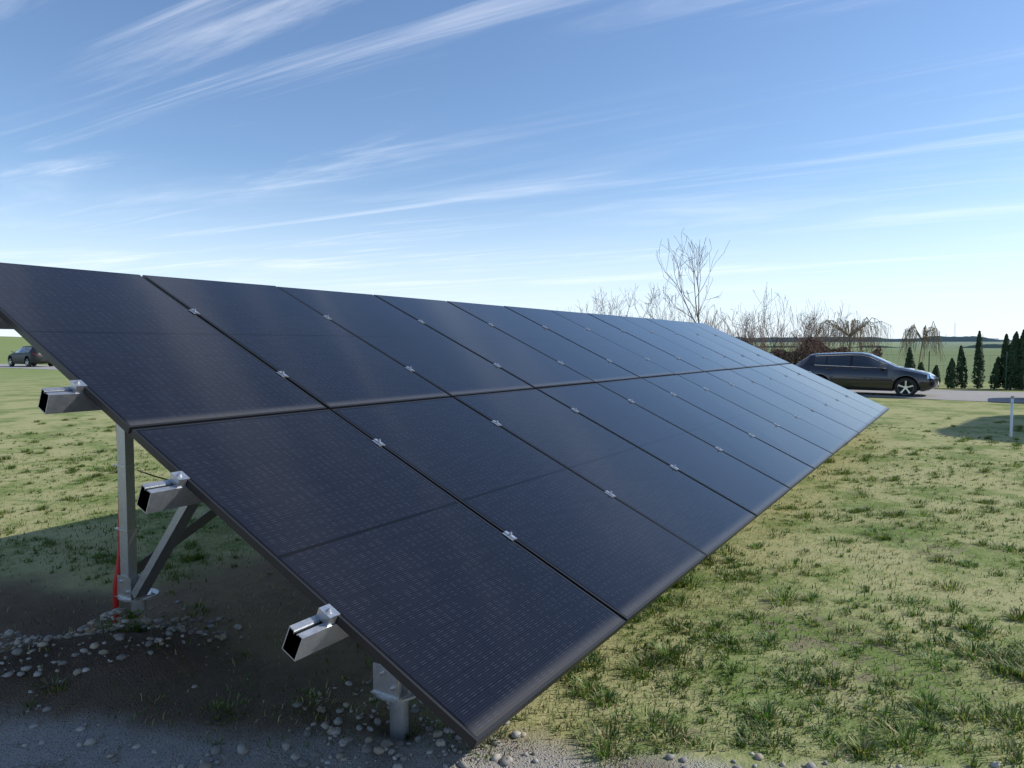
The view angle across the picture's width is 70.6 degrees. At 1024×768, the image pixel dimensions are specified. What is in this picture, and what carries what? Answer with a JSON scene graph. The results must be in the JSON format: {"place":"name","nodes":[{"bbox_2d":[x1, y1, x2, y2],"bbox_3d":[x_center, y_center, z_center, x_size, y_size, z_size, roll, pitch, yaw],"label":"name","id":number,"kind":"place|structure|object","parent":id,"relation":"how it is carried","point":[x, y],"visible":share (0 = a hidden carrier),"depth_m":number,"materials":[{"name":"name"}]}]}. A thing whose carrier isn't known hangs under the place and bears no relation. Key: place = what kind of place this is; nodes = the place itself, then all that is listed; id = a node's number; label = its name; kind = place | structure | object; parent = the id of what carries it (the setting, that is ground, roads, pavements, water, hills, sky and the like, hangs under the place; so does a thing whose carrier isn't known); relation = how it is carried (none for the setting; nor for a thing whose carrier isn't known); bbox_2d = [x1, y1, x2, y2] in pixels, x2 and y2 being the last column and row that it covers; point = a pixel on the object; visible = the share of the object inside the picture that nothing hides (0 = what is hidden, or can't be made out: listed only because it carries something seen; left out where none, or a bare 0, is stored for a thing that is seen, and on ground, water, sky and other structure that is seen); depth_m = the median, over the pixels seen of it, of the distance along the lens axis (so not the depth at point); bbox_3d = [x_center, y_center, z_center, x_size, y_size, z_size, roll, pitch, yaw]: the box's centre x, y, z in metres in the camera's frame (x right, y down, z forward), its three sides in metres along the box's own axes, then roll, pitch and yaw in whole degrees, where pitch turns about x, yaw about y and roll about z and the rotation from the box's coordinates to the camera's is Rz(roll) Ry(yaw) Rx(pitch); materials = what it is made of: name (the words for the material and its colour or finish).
{"place":"outdoors","nodes":[
{"label":"outdoors","id":0,"kind":"place"},
{"bbox_2d":[0,336,1023,767],"bbox_3d":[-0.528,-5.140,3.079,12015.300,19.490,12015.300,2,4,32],"label":"ground","id":1,"kind":"structure","parent":0,"point":[94,692],"depth_m":4.16,"materials":[{"name":"green plant"}]},
{"bbox_2d":[0,309,856,739],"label":"mounting frame","id":2,"kind":"object","parent":1,"relation":"on","point":[306,637],"visible":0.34,"depth_m":3.31,"materials":[{"name":"metal"}]},
{"bbox_2d":[0,262,888,748],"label":"solar panels","id":3,"kind":"object","parent":2,"relation":"on","point":[466,620],"visible":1,"depth_m":4.08,"materials":[{"name":"black glass"}]},
{"bbox_2d":[0,600,1001,767],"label":"pebbles","id":4,"kind":"object","parent":1,"relation":"on","point":[90,628],"visible":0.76,"depth_m":3.15,"materials":[{"name":"stone"}]},
{"bbox_2d":[576,233,858,353],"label":"bare trees","id":5,"kind":"object","parent":1,"relation":"on","point":[681,291],"visible":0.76,"depth_m":35.48,"materials":[{"name":"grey plant"}]},
{"bbox_2d":[568,299,886,364],"bbox_3d":[8.829,-2.182,36.113,17.846,3.905,6.144,2,4,36],"label":"shrub row","id":6,"kind":"object","parent":1,"relation":"on","point":[800,342],"visible":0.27,"depth_m":33.01,"materials":[{"name":"brown plant"}]},
{"bbox_2d":[744,336,881,364],"bbox_3d":[13.395,-1.147,32.948,6.240,2.050,1.179,2,4,32],"label":"brown hedge","id":7,"kind":"object","parent":1,"relation":"on","point":[793,360],"visible":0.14,"depth_m":32.72,"materials":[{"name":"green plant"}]},
{"bbox_2d":[736,336,1010,341],"bbox_3d":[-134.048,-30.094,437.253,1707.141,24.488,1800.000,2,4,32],"label":"hills","id":8,"kind":"structure","parent":1,"relation":"on","point":[960,339],"depth_m":1036.84,"materials":[{"name":"green plant"}]},
{"bbox_2d":[813,317,944,365],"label":"weeping trees","id":9,"kind":"object","parent":1,"relation":"on","point":[925,338],"visible":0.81,"depth_m":33.93,"materials":[{"name":"plant"}]},
{"bbox_2d":[758,344,1001,347],"bbox_3d":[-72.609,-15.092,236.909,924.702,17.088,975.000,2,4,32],"label":"trees","id":10,"kind":"object","parent":1,"relation":"on","point":[991,346],"visible":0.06,"depth_m":548.91,"materials":[{"name":"plant"}]},
{"bbox_2d":[858,351,1023,389],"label":"wire fence","id":11,"kind":"object","parent":1,"relation":"on","point":[1006,355],"visible":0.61,"depth_m":27.15,"materials":[{"name":"grey metal"}]},
{"bbox_2d":[887,329,1023,389],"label":"thuja hedge","id":12,"kind":"object","parent":1,"relation":"on","point":[999,368],"visible":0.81,"depth_m":27.78,"materials":[{"name":"green plant"}]},
{"bbox_2d":[950,346,1022,389],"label":"conifer trunks","id":13,"kind":"object","parent":1,"relation":"on","point":[994,377],"visible":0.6,"depth_m":28.16,"materials":[{"name":"grey plant"}]},
{"bbox_2d":[1010,396,1013,436],"bbox_3d":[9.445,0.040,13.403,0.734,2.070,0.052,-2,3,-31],"label":"marker stake","id":14,"kind":"object","parent":1,"relation":"on","point":[1011,416],"visible":0.82,"depth_m":13.24,"materials":[{"name":"white plastic"}]},
{"bbox_2d":[0,364,1023,402],"bbox_3d":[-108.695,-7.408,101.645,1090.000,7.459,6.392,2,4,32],"label":"gravel road","id":15,"kind":"structure","parent":0,"point":[988,396],"depth_m":24.05,"materials":[{"name":"grey gravel"}]},
{"bbox_2d":[7,346,52,366],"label":"sedan","id":16,"kind":"object","parent":15,"relation":"on","point":[28,356],"visible":0.69,"depth_m":56.12,"materials":[{"name":"black paint"}]},
{"bbox_2d":[796,352,938,396],"bbox_3d":[11.915,-0.359,24.534,4.396,1.450,2.146,2,4,32],"label":"hatchback car","id":17,"kind":"object","parent":15,"relation":"on","point":[857,371],"visible":0.84,"depth_m":23.77,"materials":[{"name":"grey paint"}]},
{"bbox_2d":[0,0,1023,339],"label":"sky","id":18,"kind":"structure","parent":0,"point":[867,155],"materials":[{"name":"blue"}]}
]}

